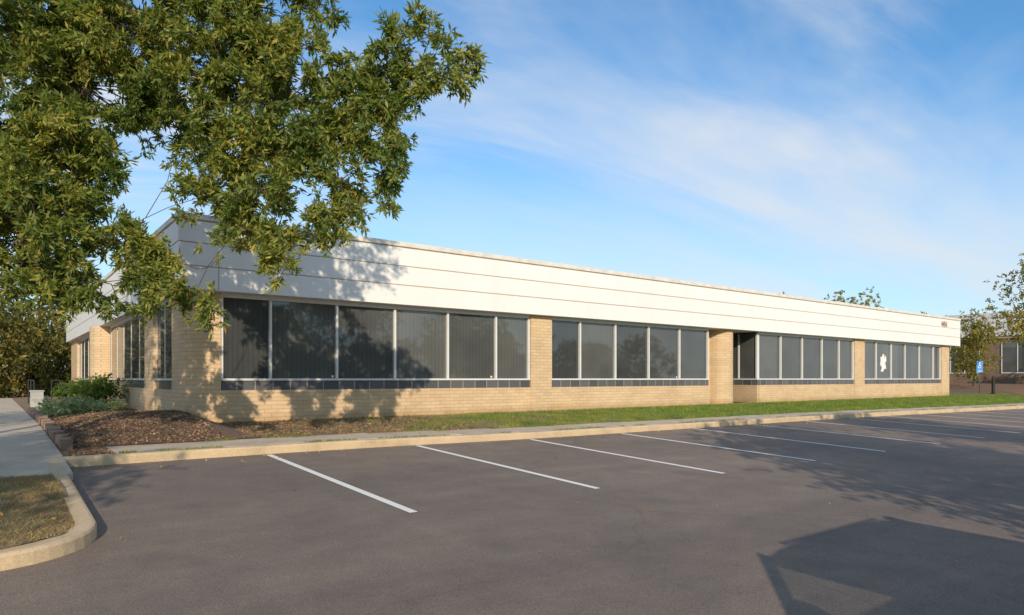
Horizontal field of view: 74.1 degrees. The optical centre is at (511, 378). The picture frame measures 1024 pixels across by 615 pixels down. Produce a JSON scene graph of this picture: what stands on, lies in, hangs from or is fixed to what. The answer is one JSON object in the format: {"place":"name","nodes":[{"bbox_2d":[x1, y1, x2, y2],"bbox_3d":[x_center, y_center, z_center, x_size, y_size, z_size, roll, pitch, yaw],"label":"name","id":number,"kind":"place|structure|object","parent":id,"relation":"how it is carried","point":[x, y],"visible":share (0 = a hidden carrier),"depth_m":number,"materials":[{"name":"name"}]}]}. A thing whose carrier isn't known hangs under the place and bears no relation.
{"place":"outdoors","nodes":[
{"label":"outdoors","id":0,"kind":"place"},
{"bbox_2d":[179,246,218,290],"bbox_3d":[-6.601,-2.610,14.328,0.785,1.440,0.030,0,0,-37],"label":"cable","id":1,"kind":"object","parent":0,"point":[206,267],"visible":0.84,"depth_m":14.55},
{"bbox_2d":[0,408,1023,614],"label":"parking lot asphalt","id":2,"kind":"structure","parent":0,"point":[889,528],"depth_m":6.71,"materials":[{"name":"grey asphalt"}]},
{"bbox_2d":[0,408,1016,560],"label":"fallen leaves","id":3,"kind":"object","parent":2,"relation":"on","point":[1,513],"visible":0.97,"depth_m":11.63,"materials":[{"name":"brown plant"}]},
{"bbox_2d":[267,409,1023,512],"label":"parking stall lines","id":4,"kind":"object","parent":2,"relation":"on","point":[394,504],"visible":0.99,"depth_m":10.92,"materials":[{"name":"paint"}]},
{"bbox_2d":[0,0,1023,374],"label":"sky","id":5,"kind":"structure","parent":0,"point":[815,149],"materials":[{"name":"blue"}]},
{"bbox_2d":[68,218,957,320],"bbox_3d":[1.428,-3.342,37.259,41.450,0.023,26.600,0,0,-37],"label":"cap shadow gap","id":6,"kind":"object","parent":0,"point":[561,268],"visible":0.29,"depth_m":20.57,"materials":[{"name":"grey metal"}]},
{"bbox_2d":[66,211,960,320],"bbox_3d":[1.428,-3.416,37.259,41.520,0.121,26.670,0,0,-37],"label":"roof cap","id":7,"kind":"object","parent":6,"relation":"on","point":[164,226],"visible":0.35,"depth_m":20.66,"materials":[{"name":"metal"}]},
{"bbox_2d":[12,383,1023,456],"bbox_3d":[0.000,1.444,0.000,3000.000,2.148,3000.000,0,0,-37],"label":"ground","id":8,"kind":"structure","parent":0,"point":[962,389],"depth_m":20.09,"materials":[{"name":"green plant"}]},
{"bbox_2d":[0,290,70,397],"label":"distant woodland","id":9,"kind":"object","parent":8,"relation":"on","point":[22,351],"visible":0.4,"depth_m":45.87,"materials":[{"name":"green plant"}]},
{"bbox_2d":[0,398,72,480],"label":"footpath","id":10,"kind":"structure","parent":8,"relation":"on","point":[28,447],"depth_m":10.48,"materials":[{"name":"concrete"}]},
{"bbox_2d":[29,390,43,409],"bbox_3d":[-15.144,0.695,21.625,0.380,0.650,0.390,0,0,-37],"label":"utility box","id":11,"kind":"object","parent":8,"relation":"on","point":[36,396],"visible":0.87,"depth_m":21.48,"materials":[{"name":"paint"}]},
{"bbox_2d":[27,379,60,402],"bbox_3d":[-17.266,0.498,25.005,0.796,0.944,5.136,0,0,-37],"label":"handrail","id":12,"kind":"object","parent":8,"relation":"on","point":[34,387],"visible":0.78,"depth_m":24.82,"materials":[{"name":"black metal"}]},
{"bbox_2d":[0,460,96,570],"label":"curb","id":13,"kind":"structure","parent":8,"relation":"on","point":[81,533],"depth_m":5.54,"materials":[{"name":"concrete"}]},
{"bbox_2d":[0,476,74,549],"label":"grass island","id":14,"kind":"structure","parent":13,"relation":"on","point":[46,513],"depth_m":6.38,"materials":[{"name":"plant"}]},
{"bbox_2d":[0,473,80,547],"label":"dry grass","id":15,"kind":"structure","parent":14,"relation":"on","point":[42,484],"depth_m":6.45,"materials":[{"name":"brown plant"}]},
{"bbox_2d":[27,407,72,450],"bbox_3d":[-10.392,0.988,15.047,0.208,0.332,11.928,0,0,-37],"label":"stone edging","id":16,"kind":"object","parent":8,"relation":"on","point":[59,437],"visible":0.73,"depth_m":11.96,"materials":[{"name":"grey stone"}]},
{"bbox_2d":[49,380,81,401],"bbox_3d":[-15.412,0.528,23.761,1.346,1.002,1.226,0,0,-37],"label":"bush","id":17,"kind":"object","parent":8,"relation":"on","point":[62,391],"visible":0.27,"depth_m":23.52,"materials":[{"name":"green plant"}]},
{"bbox_2d":[62,375,117,397],"bbox_3d":[-13.587,0.437,21.898,1.559,1.182,1.276,0,0,-37],"label":"bush","id":18,"kind":"object","parent":8,"relation":"on","point":[78,382],"visible":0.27,"depth_m":21.67,"materials":[{"name":"green plant"}]},
{"bbox_2d":[172,292,220,422],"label":"corner pier","id":19,"kind":"structure","parent":8,"relation":"on","point":[196,375],"depth_m":14.80,"materials":[{"name":"brick"}]},
{"bbox_2d":[0,0,492,339],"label":"willow oak tree","id":20,"kind":"object","parent":8,"relation":"on","point":[67,51],"visible":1,"depth_m":9.04,"materials":[{"name":"green plant"}]},
{"bbox_2d":[45,407,480,455],"bbox_3d":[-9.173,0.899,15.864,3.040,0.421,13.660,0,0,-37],"label":"mulch bed","id":21,"kind":"object","parent":8,"relation":"on","point":[227,431],"visible":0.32,"depth_m":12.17,"materials":[{"name":"brown wood"}]},
{"bbox_2d":[34,395,80,412],"bbox_3d":[-12.096,0.815,18.246,1.268,0.791,1.276,0,0,-37],"label":"groundcover plant","id":22,"kind":"object","parent":21,"relation":"on","point":[41,404],"visible":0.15,"depth_m":18.13,"materials":[{"name":"green plant"}]},
{"bbox_2d":[37,399,94,416],"bbox_3d":[-10.873,0.841,16.584,1.227,0.808,1.254,0,0,-37],"label":"groundcover plant","id":23,"kind":"object","parent":21,"relation":"on","point":[61,410],"visible":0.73,"depth_m":16.51,"materials":[{"name":"green plant"}]},
{"bbox_2d":[59,394,81,402],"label":"groundcover plant","id":24,"kind":"object","parent":21,"relation":"on","point":[72,397],"visible":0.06,"depth_m":19.72,"materials":[{"name":"green plant"}]},
{"bbox_2d":[66,396,102,411],"bbox_3d":[-11.159,0.825,17.661,1.389,0.754,0.954,0,0,36],"label":"groundcover plant","id":25,"kind":"object","parent":21,"relation":"on","point":[90,401],"visible":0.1,"depth_m":17.58,"materials":[{"name":"green plant"}]},
{"bbox_2d":[73,396,115,407],"bbox_3d":[-11.558,0.846,18.793,1.228,0.773,1.151,0,0,-37],"label":"groundcover plant","id":26,"kind":"object","parent":21,"relation":"on","point":[85,400],"visible":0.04,"depth_m":18.63,"materials":[{"name":"green plant"}]},
{"bbox_2d":[75,372,128,405],"bbox_3d":[-12.170,0.413,20.338,1.555,1.232,1.498,0,0,22],"label":"bush","id":27,"kind":"object","parent":21,"relation":"on","point":[99,390],"visible":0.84,"depth_m":20.10,"materials":[{"name":"green plant"}]},
{"bbox_2d":[79,396,128,412],"bbox_3d":[-10.376,0.826,17.279,1.144,0.819,1.169,0,0,-37],"label":"groundcover plant","id":28,"kind":"object","parent":21,"relation":"on","point":[119,406],"visible":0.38,"depth_m":17.15,"materials":[{"name":"green plant"}]},
{"bbox_2d":[222,408,681,436],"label":"dry grass","id":29,"kind":"structure","parent":8,"relation":"on","point":[392,430],"depth_m":15.88,"materials":[{"name":"brown plant"}]},
{"bbox_2d":[71,309,948,422],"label":"brick walls","id":30,"kind":"structure","parent":8,"relation":"on","point":[540,393],"depth_m":20.38,"materials":[{"name":"beige brick"}]},
{"bbox_2d":[78,293,940,380],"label":"window frames","id":31,"kind":"structure","parent":30,"relation":"attached to","point":[270,299],"depth_m":20.12,"materials":[{"name":"silver metal"}]},
{"bbox_2d":[79,297,938,378],"bbox_3d":[1.615,-0.895,35.612,39.180,1.870,23.060,0,0,-37],"label":"window glass","id":32,"kind":"object","parent":31,"relation":"in","point":[303,340],"visible":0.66,"depth_m":19.16,"materials":[{"name":"black glass"}]},
{"bbox_2d":[880,354,885,371],"bbox_3d":[18.705,-0.800,34.185,0.684,0.900,0.001,0,0,-37],"label":"window decal","id":33,"kind":"object","parent":32,"relation":"attached to","point":[882,362],"depth_m":34.20},
{"bbox_2d":[57,405,1023,466],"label":"curb","id":34,"kind":"structure","parent":8,"relation":"on","point":[116,458],"depth_m":12.77,"materials":[{"name":"concrete"}]},
{"bbox_2d":[167,332,916,389],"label":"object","id":35,"kind":"object","parent":8,"relation":"on","point":[733,334],"visible":0.09,"depth_m":27.51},
{"bbox_2d":[81,379,940,389],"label":"spandrel tiles","id":36,"kind":"object","parent":35,"relation":"attached to","point":[312,385],"visible":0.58,"depth_m":19.05,"materials":[{"name":"black tile"}]},
{"bbox_2d":[66,218,959,346],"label":"fascia panels","id":37,"kind":"object","parent":35,"relation":"on","point":[251,283],"visible":0.57,"depth_m":19.75,"materials":[{"name":"white metal"}]},
{"bbox_2d":[67,240,959,337],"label":"fascia joints","id":38,"kind":"object","parent":37,"relation":"attached to","point":[523,296],"visible":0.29,"depth_m":19.68,"materials":[{"name":"grey metal"}]},
{"bbox_2d":[357,393,1023,430],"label":"grass verge","id":39,"kind":"object","parent":8,"relation":"on","point":[818,407],"depth_m":23.18,"materials":[{"name":"green plant"}]},
{"bbox_2d":[822,287,883,307],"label":"bare topped tree","id":40,"kind":"object","parent":8,"relation":"on","point":[853,299],"visible":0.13,"depth_m":89.71,"materials":[{"name":"green plant"}]},
{"bbox_2d":[949,308,1008,385],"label":"yellowing tree","id":41,"kind":"object","parent":8,"relation":"on","point":[974,334],"visible":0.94,"depth_m":51.33,"materials":[{"name":"green plant"}]},
{"bbox_2d":[977,361,982,392],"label":"accessible parking sign","id":42,"kind":"object","parent":8,"relation":"on","point":[979,367],"visible":1,"depth_m":44.62,"materials":[{"name":"metal"}]},
{"bbox_2d":[949,337,1023,382],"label":"brick walls","id":43,"kind":"structure","parent":8,"relation":"on","point":[995,349],"depth_m":57.98,"materials":[{"name":"brown brick"}]},
{"bbox_2d":[949,343,1023,373],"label":"window frames","id":44,"kind":"structure","parent":43,"relation":"attached to","point":[1001,362],"depth_m":57.51,"materials":[{"name":"silver metal"}]},
{"bbox_2d":[949,342,1023,372],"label":"window glass","id":45,"kind":"object","parent":44,"relation":"in","point":[1009,363],"visible":0.03,"depth_m":57.04,"materials":[{"name":"black glass"}]},
{"bbox_2d":[960,336,1019,339],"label":"soffit","id":46,"kind":"structure","parent":43,"relation":"on","point":[1000,337],"depth_m":57.29,"materials":[{"name":"grey metal"}]},
{"bbox_2d":[945,311,1023,337],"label":"fascia","id":47,"kind":"structure","parent":46,"relation":"on","point":[987,315],"depth_m":57.95,"materials":[{"name":"white metal"}]},
{"bbox_2d":[990,376,995,393],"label":"bollard","id":48,"kind":"object","parent":8,"relation":"on","point":[992,384],"visible":0.85,"depth_m":43.64,"materials":[{"name":"black metal"}]},
{"bbox_2d":[981,252,1023,347],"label":"street tree","id":49,"kind":"object","parent":8,"relation":"on","point":[1019,327],"visible":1,"depth_m":42.89,"materials":[{"name":"green plant"}]},
{"bbox_2d":[106,403,1023,453],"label":"sidewalk","id":50,"kind":"structure","parent":0,"point":[192,445],"depth_m":13.98,"materials":[{"name":"concrete"}]},
{"bbox_2d":[119,404,1015,452],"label":"weeds","id":51,"kind":"object","parent":50,"relation":"on","point":[227,439],"visible":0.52,"depth_m":14.33,"materials":[{"name":"green plant"}]}
]}

